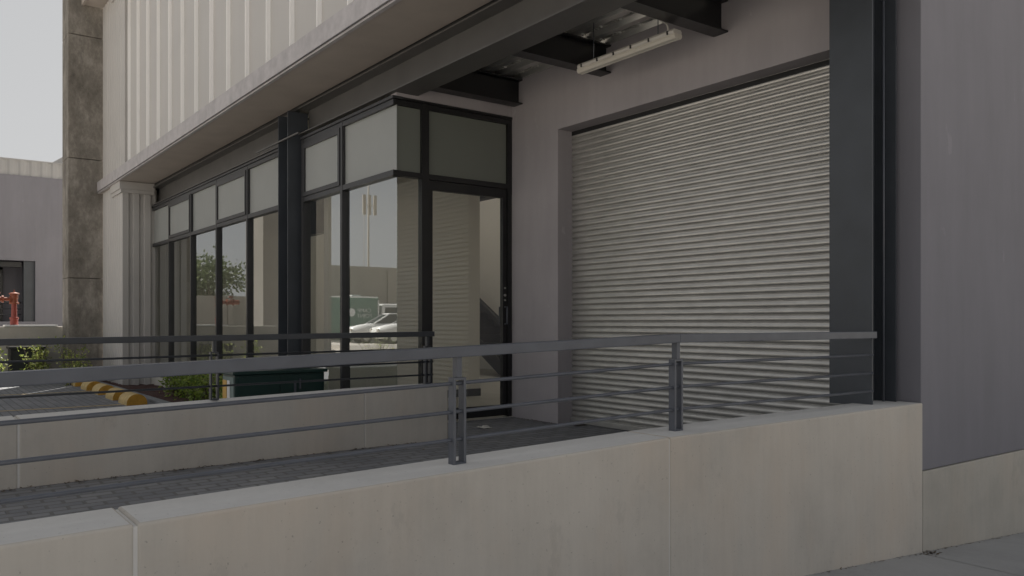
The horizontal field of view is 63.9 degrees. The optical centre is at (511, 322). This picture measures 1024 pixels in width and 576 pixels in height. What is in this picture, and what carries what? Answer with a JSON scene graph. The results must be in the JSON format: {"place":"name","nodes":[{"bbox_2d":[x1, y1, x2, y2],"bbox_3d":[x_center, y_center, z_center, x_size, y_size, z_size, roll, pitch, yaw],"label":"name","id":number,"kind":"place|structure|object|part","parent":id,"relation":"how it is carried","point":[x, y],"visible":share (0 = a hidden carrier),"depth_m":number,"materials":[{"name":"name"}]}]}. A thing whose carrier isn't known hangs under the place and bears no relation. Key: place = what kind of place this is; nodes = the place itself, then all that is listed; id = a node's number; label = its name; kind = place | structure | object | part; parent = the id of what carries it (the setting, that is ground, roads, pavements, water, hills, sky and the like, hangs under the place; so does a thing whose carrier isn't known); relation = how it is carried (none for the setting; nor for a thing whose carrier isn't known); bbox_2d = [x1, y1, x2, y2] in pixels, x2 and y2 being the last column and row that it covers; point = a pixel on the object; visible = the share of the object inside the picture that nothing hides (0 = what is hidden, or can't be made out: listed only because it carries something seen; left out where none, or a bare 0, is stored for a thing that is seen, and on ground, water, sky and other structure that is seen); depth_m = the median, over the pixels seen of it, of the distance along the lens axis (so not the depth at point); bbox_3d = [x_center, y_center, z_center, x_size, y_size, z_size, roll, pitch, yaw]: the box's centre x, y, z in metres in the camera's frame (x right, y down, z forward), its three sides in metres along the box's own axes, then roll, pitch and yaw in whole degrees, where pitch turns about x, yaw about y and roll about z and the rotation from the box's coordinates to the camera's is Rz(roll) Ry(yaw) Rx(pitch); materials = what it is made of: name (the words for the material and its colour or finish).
{"place":"outdoors","nodes":[
{"label":"outdoors","id":0,"kind":"place"},
{"bbox_2d":[0,157,102,326],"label":"warehouse building","id":1,"kind":"structure","parent":0,"point":[31,232],"depth_m":26.17,"materials":[{"name":"grey paint"}]},
{"bbox_2d":[0,261,34,320],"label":"window","id":2,"kind":"structure","parent":1,"relation":"in","point":[16,276],"depth_m":26.27,"materials":[{"name":"black glass"}]},
{"bbox_2d":[0,0,102,161],"label":"sky","id":3,"kind":"structure","parent":0,"point":[31,42],"materials":[{"name":"white"}]},
{"bbox_2d":[0,383,153,416],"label":"parking paving","id":4,"kind":"structure","parent":0,"point":[57,403],"depth_m":12.90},
{"bbox_2d":[0,347,11,371],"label":"shrub","id":5,"kind":"object","parent":4,"relation":"on","point":[2,366],"visible":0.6,"depth_m":16.29,"materials":[{"name":"green plant"}]},
{"bbox_2d":[6,346,45,370],"bbox_3d":[-10.070,0.875,17.027,0.660,0.750,0.500,0,0,-37],"label":"electrical kiosk","id":6,"kind":"object","parent":4,"relation":"on","point":[14,353],"visible":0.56,"depth_m":16.79,"materials":[{"name":"green metal"}]},
{"bbox_2d":[14,351,40,370],"bbox_3d":[-9.935,0.875,16.846,0.480,0.550,0.009,0,0,-37],"label":"door","id":7,"kind":"structure","parent":6,"relation":"in","point":[17,366],"depth_m":16.79,"materials":[{"name":"metal"}]},
{"bbox_2d":[17,337,51,369],"bbox_3d":[-9.611,0.819,16.607,0.687,1.059,0.838,0,0,-37],"label":"shrub","id":8,"kind":"object","parent":4,"relation":"on","point":[39,365],"visible":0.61,"depth_m":16.54,"materials":[{"name":"green plant"}]},
{"bbox_2d":[6,391,123,410],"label":"parking line markings","id":9,"kind":"object","parent":4,"relation":"on","point":[61,407],"depth_m":12.10,"materials":[{"name":"paint"}]},
{"bbox_2d":[54,335,91,385],"bbox_3d":[-8.657,0.778,16.248,0.907,1.040,1.006,0,0,6],"label":"shrub","id":10,"kind":"object","parent":4,"relation":"on","point":[76,363],"visible":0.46,"depth_m":16.21,"materials":[{"name":"green plant"}]},
{"bbox_2d":[71,382,82,386],"bbox_3d":[-8.493,1.163,16.182,0.290,0.165,0.580,0,0,-37],"label":"wheel stop","id":11,"kind":"object","parent":4,"relation":"on","point":[78,384],"visible":0.16,"depth_m":15.91,"materials":[{"name":"yellow paint"}]},
{"bbox_2d":[81,381,99,390],"bbox_3d":[-7.776,1.163,15.220,0.290,0.165,0.580,0,0,-37],"label":"wheel stop","id":12,"kind":"object","parent":4,"relation":"on","point":[87,386],"visible":0.49,"depth_m":14.98,"materials":[{"name":"yellow paint"}]},
{"bbox_2d":[92,383,113,394],"bbox_3d":[-7.118,1.163,14.338,0.290,0.165,0.580,0,0,-37],"label":"wheel stop","id":13,"kind":"object","parent":4,"relation":"on","point":[101,387],"visible":0.7,"depth_m":14.12,"materials":[{"name":"yellow paint"}]},
{"bbox_2d":[105,387,123,400],"bbox_3d":[-6.401,1.163,13.376,0.290,0.165,0.580,0,0,-37],"label":"wheel stop","id":14,"kind":"object","parent":4,"relation":"on","point":[113,396],"visible":0.51,"depth_m":13.16,"materials":[{"name":"yellow paint"}]},
{"bbox_2d":[118,392,146,405],"bbox_3d":[-5.804,1.163,12.574,0.290,0.165,0.580,0,0,-37],"label":"wheel stop","id":15,"kind":"object","parent":4,"relation":"on","point":[129,398],"visible":0.92,"depth_m":12.37,"materials":[{"name":"yellow paint"}]},
{"bbox_2d":[0,417,627,523],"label":"ramp paving","id":16,"kind":"structure","parent":0,"point":[116,498],"depth_m":5.85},
{"bbox_2d":[477,425,491,428],"bbox_3d":[-0.278,1.040,8.207,0.121,0.028,0.172,0,0,-37],"label":"paper scrap","id":17,"kind":"object","parent":16,"relation":"on","point":[485,426],"visible":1,"depth_m":8.18,"materials":[{"name":"white paper"}]},
{"bbox_2d":[806,532,1023,575],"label":"footpath","id":18,"kind":"structure","parent":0,"point":[1003,554],"depth_m":5.22,"materials":[{"name":"concrete"}]},
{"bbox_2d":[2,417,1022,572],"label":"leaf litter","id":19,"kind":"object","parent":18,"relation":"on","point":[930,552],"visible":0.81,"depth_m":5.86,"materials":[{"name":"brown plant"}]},
{"bbox_3d":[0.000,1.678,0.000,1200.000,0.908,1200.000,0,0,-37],"label":"ground","id":20,"kind":"structure","parent":0,"visible":0},
{"bbox_2d":[0,325,61,371],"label":"dock wall","id":21,"kind":"structure","parent":20,"relation":"on","point":[26,331],"depth_m":17.37,"materials":[{"name":"concrete"}]},
{"bbox_2d":[0,290,19,324],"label":"fire hydrant","id":22,"kind":"object","parent":21,"relation":"on","point":[12,298],"visible":1,"depth_m":17.21,"materials":[{"name":"red metal"}]},
{"bbox_2d":[62,0,102,367],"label":"concrete pillar","id":23,"kind":"structure","parent":20,"relation":"on","point":[82,170],"depth_m":17.24,"materials":[{"name":"grey concrete"}]},
{"bbox_2d":[97,381,171,403],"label":"kerb","id":24,"kind":"structure","parent":20,"relation":"on","point":[151,399],"depth_m":12.91,"materials":[{"name":"concrete"}]},
{"bbox_2d":[101,381,202,402],"bbox_3d":[-4.810,1.216,12.504,0.680,0.032,12.200,0,0,-37],"label":"planting bed","id":25,"kind":"object","parent":20,"relation":"on","point":[160,395],"visible":0.22,"depth_m":14.25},
{"bbox_2d":[158,375,195,396],"bbox_3d":[-5.412,1.021,13.433,0.655,0.585,1.070,0,0,-37],"label":"shrub","id":26,"kind":"object","parent":25,"relation":"on","point":[171,383],"visible":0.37,"depth_m":13.36,"materials":[{"name":"green plant"}]},
{"bbox_2d":[166,374,215,400],"bbox_3d":[-4.868,0.963,12.586,0.702,0.701,1.232,0,0,-37],"label":"shrub","id":27,"kind":"object","parent":25,"relation":"on","point":[182,380],"visible":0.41,"depth_m":12.49,"materials":[{"name":"green plant"}]},
{"bbox_2d":[185,374,222,400],"bbox_3d":[-4.310,0.964,11.750,0.696,0.643,1.271,0,0,-37],"label":"shrub","id":28,"kind":"object","parent":25,"relation":"on","point":[205,396],"visible":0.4,"depth_m":11.66,"materials":[{"name":"green plant"}]},
{"bbox_2d":[199,374,222,397],"bbox_3d":[-3.768,0.941,11.081,0.720,0.623,1.195,0,0,-37],"label":"shrub","id":29,"kind":"object","parent":25,"relation":"on","point":[220,383],"visible":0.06,"depth_m":11.06,"materials":[{"name":"green plant"}]},
{"bbox_2d":[221,368,327,397],"bbox_3d":[-2.696,0.892,9.333,1.090,0.715,0.470,0,0,-37],"label":"service cabinet","id":30,"kind":"object","parent":25,"relation":"on","point":[281,375],"visible":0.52,"depth_m":9.11,"materials":[{"name":"green metal"}]},
{"bbox_3d":[-2.775,0.890,9.024,0.455,0.580,0.011,0,0,-37],"label":"door","id":31,"kind":"part","parent":30,"relation":"part of","materials":[{"name":"green metal"}]},
{"bbox_3d":[-2.381,0.890,9.299,0.485,0.580,0.039,0,0,-37],"label":"door","id":32,"kind":"part","parent":30,"relation":"part of","materials":[{"name":"green metal"}]},
{"bbox_2d":[0,384,447,489],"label":"ramp wall","id":33,"kind":"structure","parent":20,"relation":"on","point":[46,438],"depth_m":6.18,"materials":[{"name":"beige concrete"}]},
{"bbox_2d":[0,331,434,400],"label":"railing","id":34,"kind":"object","parent":33,"relation":"on","point":[96,340],"visible":0.91,"depth_m":6.31,"materials":[{"name":"metal"}]},
{"bbox_2d":[0,400,921,575],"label":"ramp wall","id":35,"kind":"structure","parent":20,"relation":"on","point":[805,492],"depth_m":3.68,"materials":[{"name":"beige concrete"}]},
{"bbox_2d":[0,331,876,503],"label":"railing","id":36,"kind":"object","parent":35,"relation":"on","point":[675,364],"visible":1,"depth_m":3.31,"materials":[{"name":"grey metal"}]},
{"bbox_2d":[82,0,1023,551],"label":"warehouse building","id":37,"kind":"structure","parent":20,"relation":"on","point":[464,172],"depth_m":7.85,"materials":[{"name":"grey paint"}]},
{"bbox_2d":[152,149,277,387],"bbox_3d":[-5.011,-0.615,13.489,0.115,3.330,7.280,0,0,-37],"label":"shopfront window","id":38,"kind":"structure","parent":37,"relation":"in","point":[247,192],"depth_m":12.96,"materials":[{"name":"grey metal"}]},
{"bbox_2d":[300,95,402,388],"bbox_3d":[-1.871,-0.621,9.275,0.115,3.342,2.390,0,0,-37],"label":"shopfront window","id":39,"kind":"structure","parent":37,"relation":"in","point":[357,150],"depth_m":9.29,"materials":[{"name":"grey metal"}]},
{"bbox_2d":[391,97,511,415],"bbox_3d":[-0.616,-0.620,8.782,1.483,3.340,0.090,0,0,-37],"label":"side window","id":40,"kind":"structure","parent":37,"relation":"in","point":[436,142],"depth_m":8.73,"materials":[{"name":"black metal"}]},
{"bbox_2d":[429,180,507,418],"bbox_3d":[-0.482,-0.222,8.898,1.010,2.523,0.162,0,0,-37],"label":"glass door","id":41,"kind":"structure","parent":37,"relation":"in","point":[438,186],"depth_m":9.09,"materials":[{"name":"black metal"}]},
{"bbox_2d":[577,20,681,74],"bbox_3d":[0.977,-2.479,7.051,0.110,0.423,1.180,0,0,-37],"label":"batten light","id":42,"kind":"object","parent":37,"relation":"hanging from","point":[668,36],"visible":0.88,"depth_m":6.96,"materials":[{"name":"grey plastic"}]}
]}

